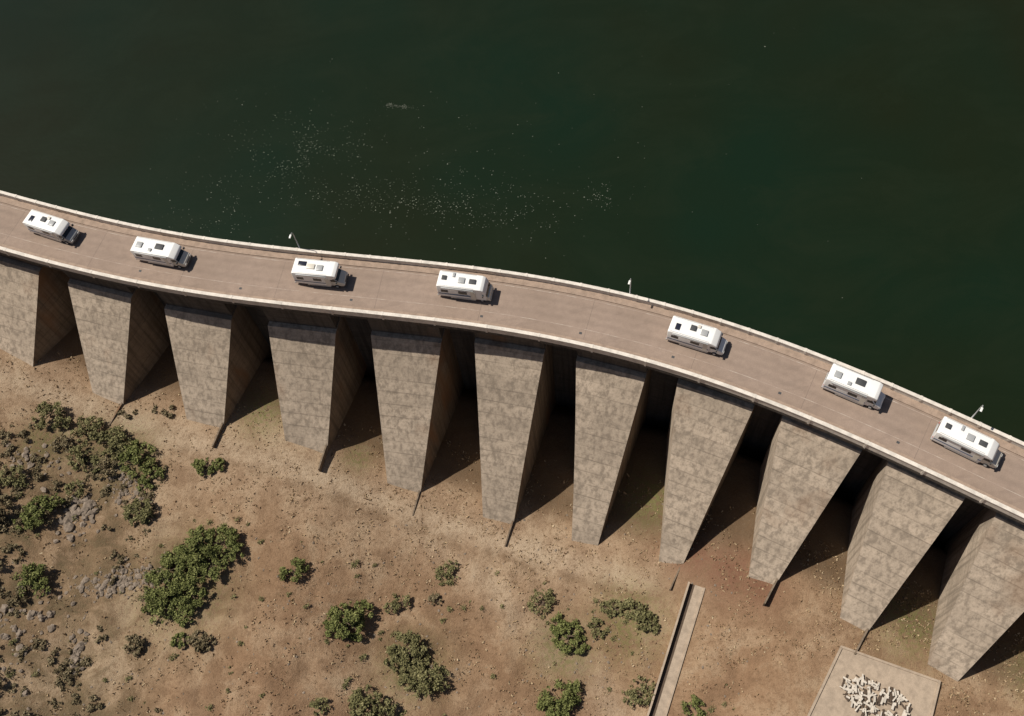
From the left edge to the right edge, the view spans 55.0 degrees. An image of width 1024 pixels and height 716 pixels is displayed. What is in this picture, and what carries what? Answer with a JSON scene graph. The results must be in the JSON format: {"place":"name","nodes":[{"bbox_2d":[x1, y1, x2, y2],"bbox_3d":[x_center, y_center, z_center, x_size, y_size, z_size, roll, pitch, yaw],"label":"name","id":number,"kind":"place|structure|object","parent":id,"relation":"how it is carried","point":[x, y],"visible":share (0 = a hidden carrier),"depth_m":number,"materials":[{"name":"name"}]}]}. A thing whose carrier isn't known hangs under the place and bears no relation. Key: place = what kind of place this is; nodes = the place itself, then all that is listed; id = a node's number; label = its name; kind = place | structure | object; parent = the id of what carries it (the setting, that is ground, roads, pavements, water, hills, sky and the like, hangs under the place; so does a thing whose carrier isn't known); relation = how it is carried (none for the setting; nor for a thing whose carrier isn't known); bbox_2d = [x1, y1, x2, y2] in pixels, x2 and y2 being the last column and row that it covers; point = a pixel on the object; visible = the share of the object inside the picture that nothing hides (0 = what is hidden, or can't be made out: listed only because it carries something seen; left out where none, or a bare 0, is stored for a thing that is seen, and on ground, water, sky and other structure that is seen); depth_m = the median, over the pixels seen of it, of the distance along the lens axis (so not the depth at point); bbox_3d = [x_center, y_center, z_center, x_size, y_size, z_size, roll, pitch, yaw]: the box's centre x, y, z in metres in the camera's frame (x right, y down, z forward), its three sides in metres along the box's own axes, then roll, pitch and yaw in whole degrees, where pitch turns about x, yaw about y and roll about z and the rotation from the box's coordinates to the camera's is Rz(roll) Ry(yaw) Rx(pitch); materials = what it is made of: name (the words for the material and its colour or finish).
{"place":"outdoors","nodes":[
{"label":"outdoors","id":0,"kind":"place"},
{"bbox_2d":[0,0,1023,441],"bbox_3d":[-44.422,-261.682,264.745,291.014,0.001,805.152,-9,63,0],"label":"water","id":1,"kind":"structure","parent":0,"point":[840,180],"depth_m":143.02,"materials":[{"name":"green liquid"}]},
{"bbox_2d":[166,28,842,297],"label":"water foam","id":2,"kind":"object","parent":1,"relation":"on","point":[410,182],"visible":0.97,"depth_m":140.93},
{"bbox_2d":[0,325,1023,715],"bbox_3d":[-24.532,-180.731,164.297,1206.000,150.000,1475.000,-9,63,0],"label":"ground","id":3,"kind":"structure","parent":0,"point":[770,685],"depth_m":130.59,"materials":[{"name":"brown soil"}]},
{"bbox_2d":[0,493,13,526],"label":"shrub","id":4,"kind":"object","parent":3,"relation":"on","point":[8,502],"visible":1,"depth_m":132.03,"materials":[{"name":"green plant"}]},
{"bbox_2d":[0,464,28,487],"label":"shrub","id":5,"kind":"object","parent":3,"relation":"on","point":[20,481],"visible":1,"depth_m":134.22,"materials":[{"name":"green plant"}]},
{"bbox_2d":[11,562,51,597],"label":"shrub","id":6,"kind":"object","parent":3,"relation":"on","point":[34,573],"visible":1,"depth_m":128.79,"materials":[{"name":"green plant"}]},
{"bbox_2d":[11,492,64,529],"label":"shrub","id":7,"kind":"object","parent":3,"relation":"on","point":[31,508],"visible":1,"depth_m":132.46,"materials":[{"name":"green plant"}]},
{"bbox_2d":[0,439,76,709],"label":"rock outcrop","id":8,"kind":"object","parent":3,"relation":"on","point":[31,614],"visible":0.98,"depth_m":127.81,"materials":[{"name":"grey stone"}]},
{"bbox_2d":[31,401,72,428],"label":"shrub","id":9,"kind":"object","parent":3,"relation":"on","point":[59,421],"visible":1,"depth_m":139.83,"materials":[{"name":"green plant"}]},
{"bbox_2d":[51,434,74,452],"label":"shrub","id":10,"kind":"object","parent":3,"relation":"on","point":[64,443],"visible":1,"depth_m":138.37,"materials":[{"name":"green plant"}]},
{"bbox_2d":[64,479,83,499],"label":"shrub","id":11,"kind":"object","parent":3,"relation":"on","point":[71,485],"visible":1,"depth_m":135.38,"materials":[{"name":"green plant"}]},
{"bbox_2d":[53,482,99,545],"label":"rock outcrop","id":12,"kind":"object","parent":3,"relation":"on","point":[85,511],"visible":1,"depth_m":134.36,"materials":[{"name":"grey stone"}]},
{"bbox_2d":[68,628,89,674],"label":"rock outcrop","id":13,"kind":"object","parent":3,"relation":"on","point":[79,647],"visible":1,"depth_m":126.61,"materials":[{"name":"grey stone"}]},
{"bbox_2d":[66,443,99,473],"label":"shrub","id":14,"kind":"object","parent":3,"relation":"on","point":[81,460],"visible":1,"depth_m":137.79,"materials":[{"name":"green plant"}]},
{"bbox_2d":[0,404,174,715],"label":"scrub","id":15,"kind":"object","parent":3,"relation":"on","point":[66,677],"visible":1,"depth_m":131.62,"materials":[{"name":"green plant"}]},
{"bbox_2d":[70,415,109,443],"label":"shrub","id":16,"kind":"object","parent":3,"relation":"on","point":[95,435],"visible":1,"depth_m":139.50,"materials":[{"name":"green plant"}]},
{"bbox_2d":[94,457,116,480],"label":"shrub","id":17,"kind":"object","parent":3,"relation":"on","point":[104,461],"visible":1,"depth_m":137.17,"materials":[{"name":"green plant"}]},
{"bbox_2d":[96,424,132,459],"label":"shrub","id":18,"kind":"object","parent":3,"relation":"on","point":[118,436],"visible":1,"depth_m":138.86,"materials":[{"name":"green plant"}]},
{"bbox_2d":[59,557,170,612],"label":"rock outcrop","id":19,"kind":"object","parent":3,"relation":"on","point":[121,584],"visible":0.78,"depth_m":130.65,"materials":[{"name":"grey stone"}]},
{"bbox_2d":[97,464,152,520],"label":"rock outcrop","id":20,"kind":"object","parent":3,"relation":"on","point":[118,501],"visible":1,"depth_m":136.69,"materials":[{"name":"grey stone"}]},
{"bbox_2d":[122,634,145,656],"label":"shrub","id":21,"kind":"object","parent":3,"relation":"on","point":[135,640],"visible":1,"depth_m":126.36,"materials":[{"name":"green plant"}]},
{"bbox_2d":[122,498,152,525],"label":"shrub","id":22,"kind":"object","parent":3,"relation":"on","point":[143,516],"visible":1,"depth_m":134.11,"materials":[{"name":"green plant"}]},
{"bbox_2d":[118,439,156,480],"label":"shrub","id":23,"kind":"object","parent":3,"relation":"on","point":[135,460],"visible":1,"depth_m":137.89,"materials":[{"name":"green plant"}]},
{"bbox_2d":[137,466,164,492],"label":"shrub","id":24,"kind":"object","parent":3,"relation":"on","point":[144,480],"visible":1,"depth_m":137.03,"materials":[{"name":"green plant"}]},
{"bbox_2d":[169,632,191,648],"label":"shrub","id":25,"kind":"object","parent":3,"relation":"on","point":[173,642],"visible":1,"depth_m":126.79,"materials":[{"name":"green plant"}]},
{"bbox_2d":[140,523,243,627],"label":"shrub","id":26,"kind":"object","parent":3,"relation":"on","point":[179,584],"visible":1,"depth_m":130.08,"materials":[{"name":"green plant"}]},
{"bbox_2d":[185,629,215,652],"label":"shrub","id":27,"kind":"object","parent":3,"relation":"on","point":[196,642],"visible":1,"depth_m":126.60,"materials":[{"name":"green plant"}]},
{"bbox_2d":[190,457,224,476],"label":"shrub","id":28,"kind":"object","parent":3,"relation":"on","point":[199,466],"visible":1,"depth_m":137.68,"materials":[{"name":"green plant"}]},
{"bbox_2d":[278,557,309,581],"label":"shrub","id":29,"kind":"object","parent":3,"relation":"on","point":[299,566],"visible":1,"depth_m":130.19,"materials":[{"name":"green plant"}]},
{"bbox_2d":[309,697,329,715],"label":"shrub","id":30,"kind":"object","parent":3,"relation":"on","point":[315,704],"visible":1,"depth_m":123.43,"materials":[{"name":"green plant"}]},
{"bbox_2d":[323,599,373,642],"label":"shrub","id":31,"kind":"object","parent":3,"relation":"on","point":[354,620],"visible":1,"depth_m":128.19,"materials":[{"name":"green plant"}]},
{"bbox_2d":[6,485,734,715],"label":"bushes","id":32,"kind":"object","parent":3,"relation":"on","point":[11,642],"visible":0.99,"depth_m":128.38,"materials":[{"name":"green plant"}]},
{"bbox_2d":[347,684,397,715],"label":"shrub","id":33,"kind":"object","parent":3,"relation":"on","point":[357,699],"visible":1,"depth_m":123.94,"materials":[{"name":"green plant"}]},
{"bbox_2d":[3,488,756,715],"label":"scattered stones","id":34,"kind":"object","parent":3,"relation":"on","point":[431,665],"visible":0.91,"depth_m":128.13,"materials":[{"name":"stone"}]},
{"bbox_2d":[383,593,409,613],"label":"shrub","id":35,"kind":"object","parent":3,"relation":"on","point":[393,603],"visible":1,"depth_m":131.06,"materials":[{"name":"green plant"}]},
{"bbox_2d":[383,630,430,674],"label":"shrub","id":36,"kind":"object","parent":3,"relation":"on","point":[414,650],"visible":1,"depth_m":127.76,"materials":[{"name":"green plant"}]},
{"bbox_2d":[397,662,449,698],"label":"shrub","id":37,"kind":"object","parent":3,"relation":"on","point":[421,678],"visible":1,"depth_m":126.23,"materials":[{"name":"green plant"}]},
{"bbox_2d":[428,593,441,604],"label":"shrub","id":38,"kind":"object","parent":3,"relation":"on","point":[432,597],"visible":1,"depth_m":131.80,"materials":[{"name":"green plant"}]},
{"bbox_2d":[434,559,458,585],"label":"shrub","id":39,"kind":"object","parent":3,"relation":"on","point":[449,571],"visible":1,"depth_m":133.43,"materials":[{"name":"green plant"}]},
{"bbox_2d":[0,252,1023,681],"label":"buttress dam","id":40,"kind":"structure","parent":3,"relation":"on","point":[904,518],"depth_m":130.61,"materials":[{"name":"concrete"}]},
{"bbox_2d":[0,246,1023,522],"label":"parapet wall","id":41,"kind":"structure","parent":40,"relation":"on","point":[936,476],"depth_m":120.76,"materials":[{"name":"concrete"}]},
{"bbox_2d":[3,248,986,502],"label":"pilasters","id":42,"kind":"object","parent":41,"relation":"attached to","point":[539,340],"visible":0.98,"depth_m":121.90,"materials":[{"name":"concrete"}]},
{"bbox_2d":[0,196,1023,457],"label":"walkway","id":43,"kind":"structure","parent":40,"relation":"on","point":[1004,444],"depth_m":125.30,"materials":[{"name":"concrete"}]},
{"bbox_2d":[0,190,1023,448],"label":"parapet wall","id":44,"kind":"structure","parent":40,"relation":"on","point":[588,288],"depth_m":124.50,"materials":[{"name":"concrete"}]},
{"bbox_2d":[14,194,1011,440],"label":"pilasters","id":45,"kind":"object","parent":44,"relation":"attached to","point":[776,341],"visible":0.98,"depth_m":124.78,"materials":[{"name":"concrete"}]},
{"bbox_2d":[0,243,1023,513],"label":"walkway","id":46,"kind":"structure","parent":40,"relation":"on","point":[540,333],"depth_m":121.43,"materials":[{"name":"concrete"}]},
{"bbox_2d":[971,405,982,417],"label":"street lamp","id":47,"kind":"object","parent":40,"relation":"on","point":[981,408],"visible":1,"depth_m":109.60,"materials":[{"name":"metal"}]},
{"bbox_2d":[526,588,555,614],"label":"shrub","id":48,"kind":"object","parent":3,"relation":"on","point":[549,598],"visible":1,"depth_m":131.04,"materials":[{"name":"green plant"}]},
{"bbox_2d":[535,678,581,715],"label":"shrub","id":49,"kind":"object","parent":3,"relation":"on","point":[565,699],"visible":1,"depth_m":125.00,"materials":[{"name":"green plant"}]},
{"bbox_2d":[549,611,589,654],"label":"shrub","id":50,"kind":"object","parent":3,"relation":"on","point":[560,628],"visible":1,"depth_m":128.75,"materials":[{"name":"green plant"}]},
{"bbox_2d":[586,616,609,639],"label":"shrub","id":51,"kind":"object","parent":3,"relation":"on","point":[596,620],"visible":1,"depth_m":128.87,"materials":[{"name":"green plant"}]},
{"bbox_2d":[599,598,624,617],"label":"shrub","id":52,"kind":"object","parent":3,"relation":"on","point":[606,604],"visible":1,"depth_m":129.85,"materials":[{"name":"green plant"}]},
{"bbox_2d":[621,676,654,708],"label":"shrub","id":53,"kind":"object","parent":3,"relation":"on","point":[634,696],"visible":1,"depth_m":124.45,"materials":[{"name":"green plant"}]},
{"bbox_2d":[620,596,660,634],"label":"shrub","id":54,"kind":"object","parent":3,"relation":"on","point":[638,616],"visible":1,"depth_m":128.05,"materials":[{"name":"green plant"}]},
{"bbox_2d":[647,581,704,715],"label":"drainage channel","id":55,"kind":"object","parent":3,"relation":"on","point":[676,652],"visible":1,"depth_m":125.83,"materials":[{"name":"concrete"},{"name":"weathered concrete"}]},
{"bbox_2d":[680,694,707,715],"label":"shrub","id":56,"kind":"object","parent":3,"relation":"on","point":[696,701],"visible":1,"depth_m":121.96,"materials":[{"name":"green plant"}]},
{"bbox_2d":[807,645,940,715],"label":"concrete pad","id":57,"kind":"object","parent":3,"relation":"on","point":[918,691],"visible":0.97,"depth_m":118.64,"materials":[{"name":"beige concrete"}]},
{"bbox_2d":[839,674,911,715],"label":"rubble pile","id":58,"kind":"object","parent":57,"relation":"on","point":[857,697],"visible":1,"depth_m":117.81,"materials":[{"name":"stone"}]},
{"bbox_2d":[0,202,1023,509],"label":"road","id":59,"kind":"structure","parent":0,"point":[892,422],"depth_m":122.88,"materials":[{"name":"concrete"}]},
{"bbox_2d":[22,209,80,243],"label":"motorhome","id":60,"kind":"object","parent":59,"relation":"on","point":[48,226],"visible":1,"depth_m":131.78,"materials":[{"name":"white metal"}]},
{"bbox_2d":[130,236,191,267],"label":"motorhome","id":61,"kind":"object","parent":59,"relation":"on","point":[160,252],"visible":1,"depth_m":128.62,"materials":[{"name":"white metal"}]},
{"bbox_2d":[291,258,348,287],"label":"motorhome","id":62,"kind":"object","parent":59,"relation":"on","point":[309,272],"visible":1,"depth_m":125.22,"materials":[{"name":"white metal"}]},
{"bbox_2d":[436,270,493,301],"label":"motorhome","id":63,"kind":"object","parent":59,"relation":"on","point":[452,285],"visible":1,"depth_m":122.83,"materials":[{"name":"white metal"}]},
{"bbox_2d":[470,292,475,299],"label":"entry door","id":64,"kind":"structure","parent":63,"relation":"in","point":[473,296],"depth_m":123.14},
{"bbox_2d":[666,316,727,355],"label":"motorhome","id":65,"kind":"object","parent":59,"relation":"on","point":[693,335],"visible":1,"depth_m":117.52,"materials":[{"name":"white metal"}]},
{"bbox_2d":[702,344,707,351],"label":"entry door","id":66,"kind":"structure","parent":65,"relation":"in","point":[704,348],"depth_m":117.69,"materials":[{"name":"beige plastic"}]},
{"bbox_2d":[821,363,885,410],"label":"motorhome","id":67,"kind":"object","parent":59,"relation":"on","point":[850,385],"visible":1,"depth_m":112.95,"materials":[{"name":"white metal"}]},
{"bbox_2d":[858,397,866,404],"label":"entry door","id":68,"kind":"structure","parent":67,"relation":"in","point":[862,400],"depth_m":113.12,"materials":[{"name":"white plastic"}]},
{"bbox_2d":[930,416,1002,469],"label":"motorhome","id":69,"kind":"object","parent":59,"relation":"on","point":[963,440],"visible":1,"depth_m":109.15,"materials":[{"name":"white metal"}]},
{"bbox_2d":[971,453,980,460],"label":"entry door","id":70,"kind":"structure","parent":69,"relation":"in","point":[976,456],"depth_m":109.19,"materials":[{"name":"white plastic"}]}
]}

